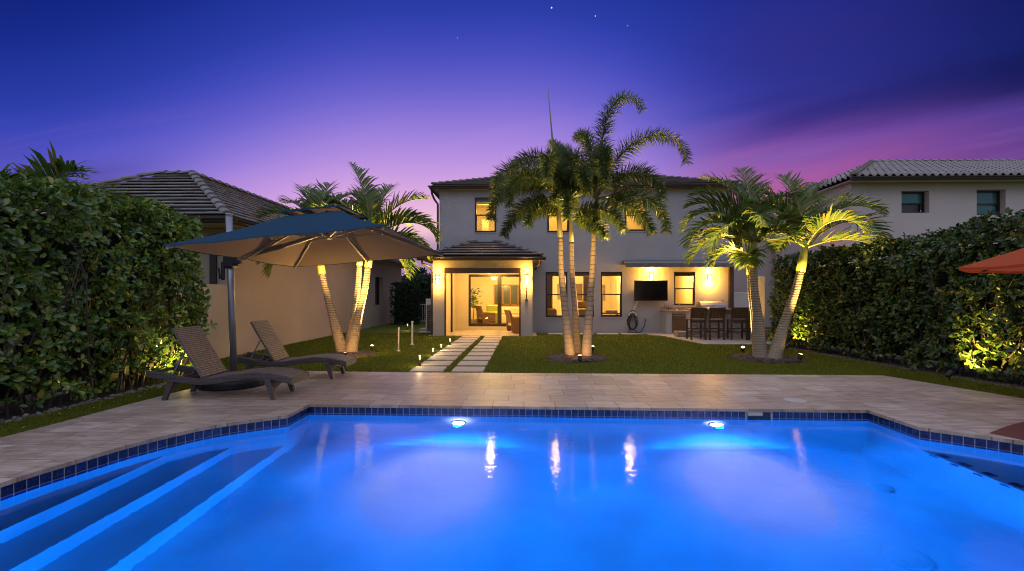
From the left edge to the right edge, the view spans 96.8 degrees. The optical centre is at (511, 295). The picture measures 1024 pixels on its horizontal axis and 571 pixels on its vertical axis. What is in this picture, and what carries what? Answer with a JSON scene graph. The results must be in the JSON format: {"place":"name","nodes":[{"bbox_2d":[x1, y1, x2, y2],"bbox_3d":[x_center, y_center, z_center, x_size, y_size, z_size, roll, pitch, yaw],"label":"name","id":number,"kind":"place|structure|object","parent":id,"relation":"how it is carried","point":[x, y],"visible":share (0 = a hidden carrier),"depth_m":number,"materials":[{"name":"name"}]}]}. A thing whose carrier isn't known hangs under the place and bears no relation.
{"place":"outdoors","nodes":[
{"label":"outdoors","id":0,"kind":"place"},
{"bbox_2d":[486,305,496,322],"bbox_3d":[-0.950,0.925,22.282,0.640,0.950,0.600,0,0,2],"label":"slipper chair","id":1,"kind":"object","parent":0,"point":[491,308],"visible":0.35,"depth_m":22.43,"materials":[{"name":"yellow fabric"}]},
{"bbox_2d":[0,371,1023,487],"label":"pool deck","id":2,"kind":"structure","parent":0,"point":[931,407],"depth_m":6.45,"materials":[{"name":"stone"}]},
{"bbox_2d":[146,325,308,399],"bbox_3d":[-4.219,0.983,6.839,2.070,1.035,0.640,0,0,0],"label":"sun lounger","id":3,"kind":"object","parent":2,"relation":"on","point":[201,354],"visible":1,"depth_m":6.66,"materials":[{"name":"wicker"}]},
{"bbox_2d":[229,320,356,378],"bbox_3d":[-4.032,0.983,8.472,2.070,1.035,0.640,0,0,-1],"label":"sun lounger","id":4,"kind":"object","parent":2,"relation":"on","point":[278,355],"visible":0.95,"depth_m":8.29,"materials":[{"name":"wicker"}]},
{"bbox_2d":[162,204,443,390],"bbox_3d":[-3.317,0.021,7.328,3.794,2.957,3.008,0,0,6],"label":"cantilever umbrella","id":5,"kind":"object","parent":2,"relation":"on","point":[324,235],"visible":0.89,"depth_m":7.42,"materials":[{"name":"canopy fabric"},{"name":"grey aluminium"},{"name":"black plastic"}]},
{"bbox_2d":[0,407,1023,498],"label":"pool basin","id":6,"kind":"object","parent":2,"relation":"in","point":[22,485],"visible":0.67,"depth_m":5.96,"materials":[{"name":"tile"}]},
{"bbox_2d":[0,413,1023,570],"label":"pool water","id":7,"kind":"structure","parent":6,"relation":"in","point":[353,492],"depth_m":3.60,"materials":[{"name":"liquid"}]},
{"bbox_2d":[783,398,807,402],"bbox_3d":[4.048,1.495,6.500,0.300,0.009,0.300,0,0,2],"label":"skimmer lid","id":8,"kind":"object","parent":2,"relation":"on","point":[795,400],"visible":1,"depth_m":6.47,"materials":[{"name":"beige plastic"}]},
{"bbox_2d":[959,248,1023,273],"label":"market umbrella","id":9,"kind":"object","parent":2,"relation":"on","point":[1012,262],"visible":1,"depth_m":5.87,"materials":[{"name":"red fabric"}]},
{"bbox_2d":[990,422,1023,439],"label":"red paving","id":10,"kind":"structure","parent":2,"relation":"on","point":[1016,430],"depth_m":5.01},
{"bbox_2d":[0,0,1023,280],"label":"sky","id":11,"kind":"structure","parent":0,"point":[259,97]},
{"bbox_2d":[1,316,1023,435],"bbox_3d":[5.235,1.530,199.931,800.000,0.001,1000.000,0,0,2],"label":"lawn","id":12,"kind":"structure","parent":0,"point":[386,328],"depth_m":10.90,"materials":[{"name":"plant"}]},
{"bbox_2d":[0,382,165,423],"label":"pebble edging","id":13,"kind":"object","parent":12,"relation":"on","point":[37,413],"visible":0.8,"depth_m":6.30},
{"bbox_2d":[0,140,183,221],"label":"hedge palm","id":14,"kind":"object","parent":12,"relation":"on","point":[60,166],"visible":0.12,"depth_m":7.29,"materials":[{"name":"green"}]},
{"bbox_2d":[0,373,190,420],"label":"hedge bed","id":15,"kind":"object","parent":12,"relation":"on","point":[65,401],"depth_m":6.69,"materials":[{"name":"soil"}]},
{"bbox_2d":[0,172,217,415],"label":"clusia hedge","id":16,"kind":"object","parent":15,"relation":"on","point":[89,295],"visible":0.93,"depth_m":6.66,"materials":[{"name":"green plant"}]},
{"bbox_2d":[15,197,188,232],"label":"hedge palm","id":17,"kind":"object","parent":12,"relation":"on","point":[71,216],"visible":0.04,"depth_m":8.61,"materials":[{"name":"plant"}]},
{"bbox_2d":[0,370,239,437],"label":"grass","id":18,"kind":"structure","parent":12,"relation":"on","point":[8,429],"depth_m":5.99,"materials":[{"name":"plant"}]},
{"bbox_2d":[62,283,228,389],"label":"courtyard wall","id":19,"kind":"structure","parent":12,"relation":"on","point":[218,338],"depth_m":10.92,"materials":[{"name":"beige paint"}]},
{"bbox_2d":[17,170,414,354],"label":"neighbour house","id":20,"kind":"structure","parent":12,"relation":"on","point":[288,303],"depth_m":13.25,"materials":[{"name":"beige paint"}]},
{"bbox_2d":[375,277,378,304],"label":"window","id":21,"kind":"structure","parent":20,"relation":"in","point":[376,278],"depth_m":23.73,"materials":[{"name":"black glass"}]},
{"bbox_2d":[389,282,420,324],"bbox_3d":[-5.663,0.401,24.150,1.618,2.394,1.355,0,0,2],"label":"boxed hedge","id":22,"kind":"object","parent":12,"relation":"on","point":[403,304],"visible":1,"depth_m":23.81,"materials":[{"name":"green plant"}]},
{"bbox_2d":[410,321,413,344],"bbox_3d":[-3.092,1.160,14.066,0.146,0.740,0.138,0,0,2],"label":"white post","id":23,"kind":"object","parent":12,"relation":"on","point":[411,332],"visible":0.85,"depth_m":14.04,"materials":[{"name":"grey plastic"}]},
{"bbox_2d":[401,272,430,317],"bbox_3d":[-7.126,0.013,31.147,5.213,3.291,2.115,0,0,2],"label":"screening shrub","id":24,"kind":"object","parent":12,"relation":"on","point":[425,287],"visible":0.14,"depth_m":30.61,"materials":[{"name":"green plant"}]},
{"bbox_2d":[409,266,426,275],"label":"tree","id":25,"kind":"object","parent":12,"relation":"on","point":[421,271],"visible":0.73,"depth_m":41.93,"materials":[{"name":"green plant"}]},
{"bbox_2d":[418,304,425,321],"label":"metal gate","id":26,"kind":"structure","parent":12,"relation":"on","point":[422,312],"depth_m":25.05,"materials":[{"name":"grey metal"}]},
{"bbox_2d":[409,366,446,372],"bbox_3d":[-1.711,1.523,9.328,0.660,0.054,0.600,0,0,2],"label":"stepping stone","id":27,"kind":"object","parent":12,"relation":"on","point":[436,369],"visible":0.67,"depth_m":9.21,"materials":[{"name":"concrete"}]},
{"bbox_2d":[421,361,452,365],"bbox_3d":[-1.682,1.523,10.137,0.660,0.054,0.600,0,0,2],"label":"stepping stone","id":28,"kind":"object","parent":12,"relation":"on","point":[436,363],"visible":0.71,"depth_m":10.03,"materials":[{"name":"concrete"}]},
{"bbox_2d":[427,356,457,360],"bbox_3d":[-1.663,1.523,10.947,0.660,0.054,0.600,0,0,2],"label":"stepping stone","id":29,"kind":"object","parent":12,"relation":"on","point":[443,358],"visible":0.67,"depth_m":10.83,"materials":[{"name":"concrete"}]},
{"bbox_2d":[433,352,461,355],"bbox_3d":[-1.653,1.523,11.757,0.660,0.054,0.600,0,0,2],"label":"stepping stone","id":30,"kind":"object","parent":12,"relation":"on","point":[448,353],"visible":0.71,"depth_m":11.64,"materials":[{"name":"concrete"}]},
{"bbox_2d":[439,349,465,351],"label":"stepping stone","id":31,"kind":"object","parent":12,"relation":"on","point":[453,350],"visible":0.67,"depth_m":12.41,"materials":[{"name":"concrete"}]},
{"bbox_2d":[444,345,469,348],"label":"stepping stone","id":32,"kind":"object","parent":12,"relation":"on","point":[458,346],"visible":0.69,"depth_m":13.38,"materials":[{"name":"concrete"}]},
{"bbox_2d":[451,343,472,344],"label":"stepping stone","id":33,"kind":"object","parent":12,"relation":"on","point":[461,343],"visible":0.59,"depth_m":14.22,"materials":[{"name":"concrete"}]},
{"bbox_2d":[454,340,474,342],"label":"stepping stone","id":34,"kind":"object","parent":12,"relation":"on","point":[464,341],"visible":0.71,"depth_m":14.84,"materials":[{"name":"concrete"}]},
{"bbox_2d":[457,338,477,339],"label":"stepping stone","id":35,"kind":"object","parent":12,"relation":"on","point":[467,338],"visible":0.66,"depth_m":15.72,"materials":[{"name":"concrete"}]},
{"bbox_2d":[451,366,485,372],"bbox_3d":[-0.885,1.523,9.306,0.640,0.054,0.600,0,0,2],"label":"stepping stone","id":36,"kind":"object","parent":12,"relation":"on","point":[456,369],"visible":0.71,"depth_m":9.21,"materials":[{"name":"concrete"}]},
{"bbox_2d":[460,336,479,337],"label":"stepping stone","id":37,"kind":"object","parent":12,"relation":"on","point":[470,336],"visible":0.64,"depth_m":16.66,"materials":[{"name":"stone"}]},
{"bbox_2d":[457,361,487,366],"bbox_3d":[-0.866,1.523,10.116,0.640,0.054,0.600,0,0,2],"label":"stepping stone","id":38,"kind":"object","parent":12,"relation":"on","point":[472,363],"visible":0.69,"depth_m":10.03,"materials":[{"name":"concrete"}]},
{"bbox_2d":[462,356,490,360],"bbox_3d":[-0.838,1.523,10.926,0.640,0.054,0.600,0,0,2],"label":"stepping stone","id":39,"kind":"object","parent":12,"relation":"on","point":[477,358],"visible":0.72,"depth_m":10.83,"materials":[{"name":"concrete"}]},
{"bbox_2d":[467,352,493,355],"bbox_3d":[-0.813,1.523,11.735,0.640,0.054,0.600,0,0,2],"label":"stepping stone","id":40,"kind":"object","parent":12,"relation":"on","point":[481,353],"visible":0.72,"depth_m":11.76,"materials":[{"name":"concrete"}]},
{"bbox_2d":[470,349,494,351],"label":"stepping stone","id":41,"kind":"object","parent":12,"relation":"on","point":[482,350],"visible":0.66,"depth_m":12.41,"materials":[{"name":"concrete"}]},
{"bbox_2d":[473,345,496,348],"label":"stepping stone","id":42,"kind":"object","parent":12,"relation":"on","point":[481,346],"visible":0.71,"depth_m":13.12,"materials":[{"name":"concrete"}]},
{"bbox_2d":[477,343,498,345],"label":"stepping stone","id":43,"kind":"object","parent":12,"relation":"on","point":[489,344],"visible":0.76,"depth_m":13.93,"materials":[{"name":"concrete"}]},
{"bbox_2d":[480,340,499,342],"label":"stepping stone","id":44,"kind":"object","parent":12,"relation":"on","point":[490,341],"visible":0.79,"depth_m":14.84,"materials":[{"name":"stone"}]},
{"bbox_2d":[482,338,501,339],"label":"stepping stone","id":45,"kind":"object","parent":12,"relation":"on","point":[491,338],"visible":0.62,"depth_m":15.88,"materials":[{"name":"stone"}]},
{"bbox_2d":[173,345,942,376],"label":"grass","id":46,"kind":"structure","parent":12,"relation":"on","point":[542,360],"depth_m":10.31,"materials":[{"name":"plant"}]},
{"bbox_2d":[547,353,608,362],"bbox_3d":[1.596,1.485,11.093,1.543,0.110,1.598,0,0,2],"label":"mulch bed","id":47,"kind":"object","parent":12,"relation":"on","point":[561,357],"visible":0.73,"depth_m":10.79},
{"bbox_2d":[484,91,594,354],"bbox_3d":[0.630,-1.795,11.414,2.630,6.749,2.863,0,0,2],"label":"foxtail palm","id":48,"kind":"object","parent":47,"relation":"on","point":[552,165],"visible":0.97,"depth_m":11.15,"materials":[{"name":"green"}]},
{"bbox_2d":[522,137,628,352],"bbox_3d":[1.520,-1.439,11.778,2.687,6.044,2.980,0,0,2],"label":"foxtail palm","id":49,"kind":"object","parent":47,"relation":"on","point":[588,218],"visible":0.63,"depth_m":11.07,"materials":[{"name":"green"}]},
{"bbox_2d":[548,90,693,355],"bbox_3d":[2.248,-1.849,11.297,3.916,6.873,2.466,0,0,34],"label":"foxtail palm","id":50,"kind":"object","parent":47,"relation":"on","point":[600,162],"visible":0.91,"depth_m":11.16,"materials":[{"name":"green"}]},
{"bbox_2d":[417,172,741,336],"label":"house","id":51,"kind":"structure","parent":12,"relation":"on","point":[481,256],"depth_m":18.63,"materials":[{"name":"grey paint"}]},
{"bbox_2d":[426,304,430,332],"bbox_3d":[-3.102,0.948,18.988,0.800,1.145,0.840,0,0,2],"label":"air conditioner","id":52,"kind":"object","parent":51,"relation":"on","point":[428,318],"visible":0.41,"depth_m":18.59,"materials":[{"name":"grey"}]},
{"bbox_2d":[426,299,430,328],"bbox_3d":[-3.574,0.792,19.725,0.280,1.317,0.250,0,0,2],"label":"meter box","id":53,"kind":"object","parent":51,"relation":"attached to","point":[428,301],"visible":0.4,"depth_m":19.60,"materials":[{"name":"grey plastic"}]},
{"bbox_2d":[435,274,439,283],"bbox_3d":[-2.776,-0.621,17.020,0.150,0.390,0.174,0,0,2],"label":"wall lamp","id":54,"kind":"object","parent":51,"relation":"attached to","point":[437,279],"visible":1,"depth_m":16.97,"materials":[{"name":"glass"}]},
{"bbox_2d":[471,288,482,322],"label":"potted tree","id":55,"kind":"object","parent":51,"relation":"on","point":[473,299],"visible":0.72,"depth_m":21.46,"materials":[{"name":"green plant"}]},
{"bbox_2d":[475,306,494,322],"bbox_3d":[-1.280,0.940,21.452,0.800,0.920,0.620,0,0,-29],"label":"lounge chair","id":56,"kind":"object","parent":51,"relation":"on","point":[483,317],"visible":0.9,"depth_m":21.24,"materials":[{"name":"wicker"}]},
{"bbox_2d":[475,198,495,231],"bbox_3d":[-1.088,-3.331,18.835,0.881,1.439,0.060,0,0,2],"label":"window","id":57,"kind":"structure","parent":51,"relation":"in","point":[475,198],"depth_m":18.82,"materials":[{"name":"glass"}]},
{"bbox_2d":[482,220,488,230],"bbox_3d":[-1.214,-2.555,20.684,0.300,1.790,0.050,0,0,2],"label":"inner door","id":58,"kind":"structure","parent":51,"relation":"in","point":[485,225],"depth_m":20.66,"materials":[{"name":"beige"}]},
{"bbox_2d":[469,274,518,325],"bbox_3d":[-0.634,0.210,20.118,2.580,2.300,0.110,0,0,2],"label":"sliding door","id":59,"kind":"structure","parent":51,"relation":"in","point":[499,276],"depth_m":20.08,"materials":[{"name":"glass"}]},
{"bbox_2d":[495,285,516,303],"bbox_3d":[-0.312,-0.050,24.637,1.206,1.000,0.040,0,0,2],"label":"far window glass","id":60,"kind":"structure","parent":51,"relation":"in","point":[506,287],"depth_m":24.61,"materials":[{"name":"yellow"}]},
{"bbox_2d":[494,285,517,304],"bbox_3d":[-0.313,-0.050,24.591,1.326,1.100,0.048,0,0,2],"label":"far window frame","id":61,"kind":"structure","parent":51,"relation":"in","point":[494,285],"depth_m":24.57,"materials":[{"name":"brown wood"}]},
{"bbox_2d":[502,307,518,322],"bbox_3d":[0.058,1.000,23.381,1.550,0.800,0.850,0,0,2],"label":"sofa","id":62,"kind":"object","parent":51,"relation":"in","point":[514,311],"visible":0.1,"depth_m":23.56,"materials":[{"name":"beige"}]},
{"bbox_2d":[504,310,518,332],"bbox_3d":[0.181,1.040,18.362,0.880,0.920,0.740,0,0,-17],"label":"porch armchair","id":63,"kind":"object","parent":51,"relation":"on","point":[512,324],"visible":0.58,"depth_m":17.99,"materials":[{"name":"wicker"}]},
{"bbox_2d":[525,273,528,283],"bbox_3d":[0.550,-0.640,16.933,0.150,0.403,0.174,0,0,2],"label":"wall lamp","id":64,"kind":"object","parent":51,"relation":"attached to","point":[526,278],"visible":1,"depth_m":16.87,"materials":[{"name":"glass"}]},
{"bbox_2d":[547,308,556,314],"bbox_3d":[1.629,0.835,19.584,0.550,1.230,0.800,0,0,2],"label":"sofa","id":65,"kind":"object","parent":51,"relation":"on","point":[551,311],"visible":0.21,"depth_m":19.18,"materials":[{"name":"beige leather"}]},
{"bbox_2d":[549,217,555,230],"bbox_3d":[1.803,-2.630,20.864,0.400,1.940,0.028,0,0,2],"label":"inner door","id":66,"kind":"structure","parent":51,"relation":"in","point":[552,224],"depth_m":20.85,"materials":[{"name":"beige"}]},
{"bbox_2d":[546,272,566,316],"bbox_3d":[1.830,-0.043,18.759,0.890,1.867,0.060,0,0,2],"label":"window","id":67,"kind":"structure","parent":51,"relation":"in","point":[546,272],"depth_m":18.74,"materials":[{"name":"brown metal"}]},
{"bbox_2d":[547,214,568,231],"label":"window","id":68,"kind":"structure","parent":51,"relation":"in","point":[547,214],"depth_m":18.73,"materials":[{"name":"glass"}]},
{"bbox_2d":[576,284,581,300],"bbox_3d":[3.256,0.425,22.827,0.550,2.050,0.028,0,0,2],"label":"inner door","id":69,"kind":"structure","parent":51,"relation":"in","point":[578,286],"depth_m":22.81,"materials":[{"name":"wood"}]},
{"bbox_2d":[577,301,585,314],"bbox_3d":[3.197,0.835,19.743,0.893,1.230,0.800,0,0,2],"label":"sofa","id":70,"kind":"object","parent":51,"relation":"on","point":[581,307],"visible":0.2,"depth_m":19.89,"materials":[{"name":"beige leather"}]},
{"bbox_2d":[575,272,593,316],"bbox_3d":[2.920,-0.043,18.730,0.887,1.864,0.060,0,0,2],"label":"window","id":71,"kind":"structure","parent":51,"relation":"in","point":[575,272],"depth_m":18.70,"materials":[{"name":"brown metal"}]},
{"bbox_2d":[601,272,621,316],"bbox_3d":[4.076,-0.052,18.700,0.862,1.841,0.060,0,0,2],"label":"window","id":72,"kind":"structure","parent":51,"relation":"in","point":[620,294],"depth_m":18.67,"materials":[{"name":"brown metal"}]},
{"bbox_2d":[625,199,645,230],"bbox_3d":[5.048,-3.294,18.674,0.848,1.300,0.060,0,0,2],"label":"window","id":73,"kind":"structure","parent":51,"relation":"in","point":[631,199],"depth_m":18.65,"materials":[{"name":"glass"}]},
{"bbox_2d":[627,310,645,332],"bbox_3d":[5.063,1.055,18.466,0.777,0.933,0.252,0,0,2],"label":"garden hose","id":74,"kind":"object","parent":51,"relation":"attached to","point":[631,314],"visible":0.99,"depth_m":18.47,"materials":[{"name":"black rubber"}]},
{"bbox_2d":[634,280,667,300],"bbox_3d":[5.587,-0.202,18.412,1.334,0.822,0.332,0,0,2],"label":"television","id":75,"kind":"object","parent":51,"relation":"attached to","point":[650,290],"visible":1,"depth_m":18.25,"materials":[{"name":"black plastic"}]},
{"bbox_2d":[649,271,653,279],"bbox_3d":[5.665,-0.796,18.490,0.150,0.373,0.174,0,0,2],"label":"wall lamp","id":76,"kind":"object","parent":51,"relation":"attached to","point":[651,275],"visible":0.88,"depth_m":18.43,"materials":[{"name":"glass"}]},
{"bbox_2d":[621,260,745,267],"bbox_3d":[7.029,-1.265,18.199,5.190,0.325,0.678,0,0,2],"label":"folded awning","id":77,"kind":"object","parent":51,"relation":"attached to","point":[665,263],"visible":0.71,"depth_m":17.91,"materials":[{"name":"grey metal"}]},
{"bbox_2d":[674,272,694,304],"bbox_3d":[7.040,-0.286,18.622,0.853,1.376,0.060,0,0,2],"label":"window","id":78,"kind":"structure","parent":51,"relation":"in","point":[693,289],"depth_m":18.59,"materials":[{"name":"glass"}]},
{"bbox_2d":[734,292,748,307],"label":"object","id":79,"kind":"structure","parent":51,"relation":"attached to","point":[741,299],"depth_m":19.65,"materials":[{"name":"grey paint"}]},
{"bbox_2d":[621,333,643,334],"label":"stepping stone","id":80,"kind":"object","parent":12,"relation":"on","point":[632,333],"visible":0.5,"depth_m":18.00,"materials":[{"name":"concrete"}]},
{"bbox_2d":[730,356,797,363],"bbox_3d":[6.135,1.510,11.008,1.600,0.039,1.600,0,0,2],"label":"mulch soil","id":81,"kind":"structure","parent":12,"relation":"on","point":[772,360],"depth_m":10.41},
{"bbox_2d":[683,212,768,353],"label":"christmas palm","id":82,"kind":"object","parent":81,"relation":"on","point":[748,260],"visible":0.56,"depth_m":11.21,"materials":[{"name":"green"}]},
{"bbox_2d":[730,353,807,362],"bbox_3d":[6.180,1.487,11.036,1.670,0.110,1.688,0,0,2],"label":"mulch bed","id":83,"kind":"object","parent":81,"relation":"on","point":[742,356],"visible":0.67,"depth_m":10.63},
{"bbox_2d":[677,166,819,357],"bbox_3d":[5.627,-0.916,10.841,3.349,4.984,2.689,0,0,2],"label":"christmas palm","id":84,"kind":"object","parent":83,"relation":"on","point":[753,218],"visible":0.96,"depth_m":10.85,"materials":[{"name":"green"}]},
{"bbox_2d":[740,170,895,360],"bbox_3d":[7.342,-0.798,10.971,3.635,4.891,2.650,0,0,-17],"label":"christmas palm","id":85,"kind":"object","parent":81,"relation":"on","point":[776,349],"visible":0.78,"depth_m":10.87,"materials":[{"name":"green"}]},
{"bbox_2d":[732,158,1023,326],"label":"neighbour house","id":86,"kind":"structure","parent":12,"relation":"on","point":[944,193],"depth_m":16.65,"materials":[{"name":"paint"}]},
{"bbox_2d":[902,192,923,212],"bbox_3d":[14.745,-3.429,16.900,0.988,0.803,0.160,0,0,2],"label":"window","id":87,"kind":"structure","parent":86,"relation":"in","point":[911,201],"depth_m":16.90,"materials":[{"name":"glass"}]},
{"bbox_2d":[977,191,999,214],"bbox_3d":[17.438,-3.400,16.799,1.022,0.915,0.100,0,0,2],"label":"window","id":88,"kind":"structure","parent":86,"relation":"in","point":[986,200],"depth_m":16.82,"materials":[{"name":"glass"}]},
{"bbox_2d":[790,345,1023,385],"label":"hedge bed","id":89,"kind":"object","parent":12,"relation":"on","point":[897,360],"visible":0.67,"depth_m":9.95,"materials":[{"name":"soil"}]},
{"bbox_2d":[767,207,1023,385],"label":"clusia hedge","id":90,"kind":"object","parent":89,"relation":"on","point":[920,307],"visible":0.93,"depth_m":9.34,"materials":[{"name":"green plant"}]},
{"bbox_2d":[768,344,1023,390],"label":"pebble strip","id":91,"kind":"object","parent":89,"relation":"on","point":[986,381],"visible":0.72,"depth_m":9.43,"materials":[{"name":"stone"}]},
{"bbox_2d":[867,373,1023,397],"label":"grass","id":92,"kind":"structure","parent":12,"relation":"on","point":[987,387],"depth_m":7.80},
{"bbox_2d":[945,370,954,380],"bbox_3d":[7.839,1.428,8.147,0.141,0.205,0.096,0,0,2],"label":"ground spotlight","id":93,"kind":"object","parent":12,"relation":"on","point":[949,373],"visible":0.95,"depth_m":8.12,"materials":[{"name":"black plastic"}]},
{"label":"mulch soil","id":94,"kind":"structure","parent":12,"relation":"on","visible":0},
{"bbox_2d":[253,179,351,351],"bbox_3d":[-5.534,-0.806,12.002,2.198,4.810,2.518,0,0,37],"label":"christmas palm","id":95,"kind":"object","parent":94,"relation":"on","point":[340,344],"visible":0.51,"depth_m":11.86,"materials":[{"name":"green"}]},
{"bbox_2d":[329,350,376,356],"bbox_3d":[-4.165,1.486,11.697,1.339,0.106,1.315,0,0,2],"label":"mulch bed","id":96,"kind":"object","parent":94,"relation":"on","point":[359,353],"visible":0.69,"depth_m":11.59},
{"bbox_2d":[308,186,412,343],"bbox_3d":[-4.247,-0.769,12.622,2.904,4.715,2.012,0,0,-24],"label":"christmas palm","id":97,"kind":"object","parent":94,"relation":"on","point":[357,286],"visible":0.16,"depth_m":12.09,"materials":[{"name":"green"}]},
{"bbox_2d":[321,162,443,351],"bbox_3d":[-3.468,-1.013,11.766,3.360,5.206,2.331,0,0,2],"label":"christmas palm","id":98,"kind":"object","parent":94,"relation":"on","point":[371,202],"visible":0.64,"depth_m":11.83,"materials":[{"name":"green"}]},
{"bbox_2d":[284,332,769,347],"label":"grass","id":99,"kind":"structure","parent":0,"point":[515,340],"depth_m":15.10,"materials":[{"name":"plant"}]},
{"bbox_2d":[605,310,617,312],"bbox_3d":[4.218,0.659,19.366,0.518,0.118,0.300,0,0,2],"label":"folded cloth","id":100,"kind":"object","parent":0,"point":[611,311],"visible":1,"depth_m":19.23,"materials":[{"name":"beige"}]},
{"bbox_2d":[641,332,771,344],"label":"kitchen patio","id":101,"kind":"structure","parent":0,"point":[734,341],"depth_m":15.21,"materials":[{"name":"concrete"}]},
{"bbox_2d":[674,331,688,336],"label":"stone block","id":102,"kind":"structure","parent":101,"relation":"on","point":[679,333],"depth_m":16.43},
{"bbox_2d":[686,307,706,339],"bbox_3d":[6.327,0.948,15.610,0.530,1.105,0.535,0,0,2],"label":"bar stool","id":103,"kind":"object","parent":101,"relation":"on","point":[702,311],"visible":1,"depth_m":15.41,"materials":[{"name":"brown wood"}]},
{"bbox_2d":[660,307,750,337],"bbox_3d":[7.352,0.975,17.316,2.708,1.050,2.425,0,0,2],"label":"outdoor kitchen","id":104,"kind":"object","parent":101,"relation":"on","point":[672,319],"visible":0.54,"depth_m":16.56,"materials":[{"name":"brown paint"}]},
{"bbox_2d":[672,313,685,331],"bbox_3d":[6.539,1.070,17.809,0.525,0.740,0.048,0,0,2],"label":"fridge door","id":105,"kind":"structure","parent":104,"relation":"in","point":[678,320],"depth_m":17.81,"materials":[{"name":"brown metal"}]},
{"bbox_2d":[696,301,726,307],"bbox_3d":[7.936,0.460,18.051,1.006,0.480,0.655,0,0,2],"label":"gas grill","id":106,"kind":"object","parent":104,"relation":"in","point":[707,304],"visible":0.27,"depth_m":17.90,"materials":[{"name":"silver metal"}]},
{"bbox_2d":[704,307,725,339],"bbox_3d":[6.952,0.948,15.610,0.530,1.105,0.535,0,0,2],"label":"bar stool","id":107,"kind":"object","parent":101,"relation":"on","point":[715,311],"visible":0.81,"depth_m":15.40,"materials":[{"name":"brown wood"}]},
{"bbox_2d":[727,307,747,339],"bbox_3d":[7.712,0.948,15.575,0.530,1.105,0.535,0,0,9],"label":"bar stool","id":108,"kind":"object","parent":101,"relation":"on","point":[740,311],"visible":0.99,"depth_m":15.38,"materials":[{"name":"brown wood"}]},
{"bbox_2d":[743,307,750,339],"bbox_3d":[8.263,0.948,15.628,0.530,1.105,0.535,0,0,-2],"label":"bar stool","id":109,"kind":"object","parent":101,"relation":"on","point":[749,322],"visible":0.26,"depth_m":15.41,"materials":[{"name":"wicker"}]},
{"bbox_2d":[758,276,764,328],"bbox_3d":[7.756,0.462,14.157,0.150,2.136,0.150,0,0,2],"label":"gate post","id":110,"kind":"object","parent":101,"relation":"on","point":[761,283],"visible":0.45,"depth_m":14.08,"materials":[{"name":"beige"}]},
{"bbox_2d":[750,329,768,340],"bbox_3d":[8.178,1.310,15.020,0.560,0.380,0.560,0,0,2],"label":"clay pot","id":111,"kind":"object","parent":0,"point":[766,334],"visible":0.27,"depth_m":14.80,"materials":[{"name":"ceramic"}]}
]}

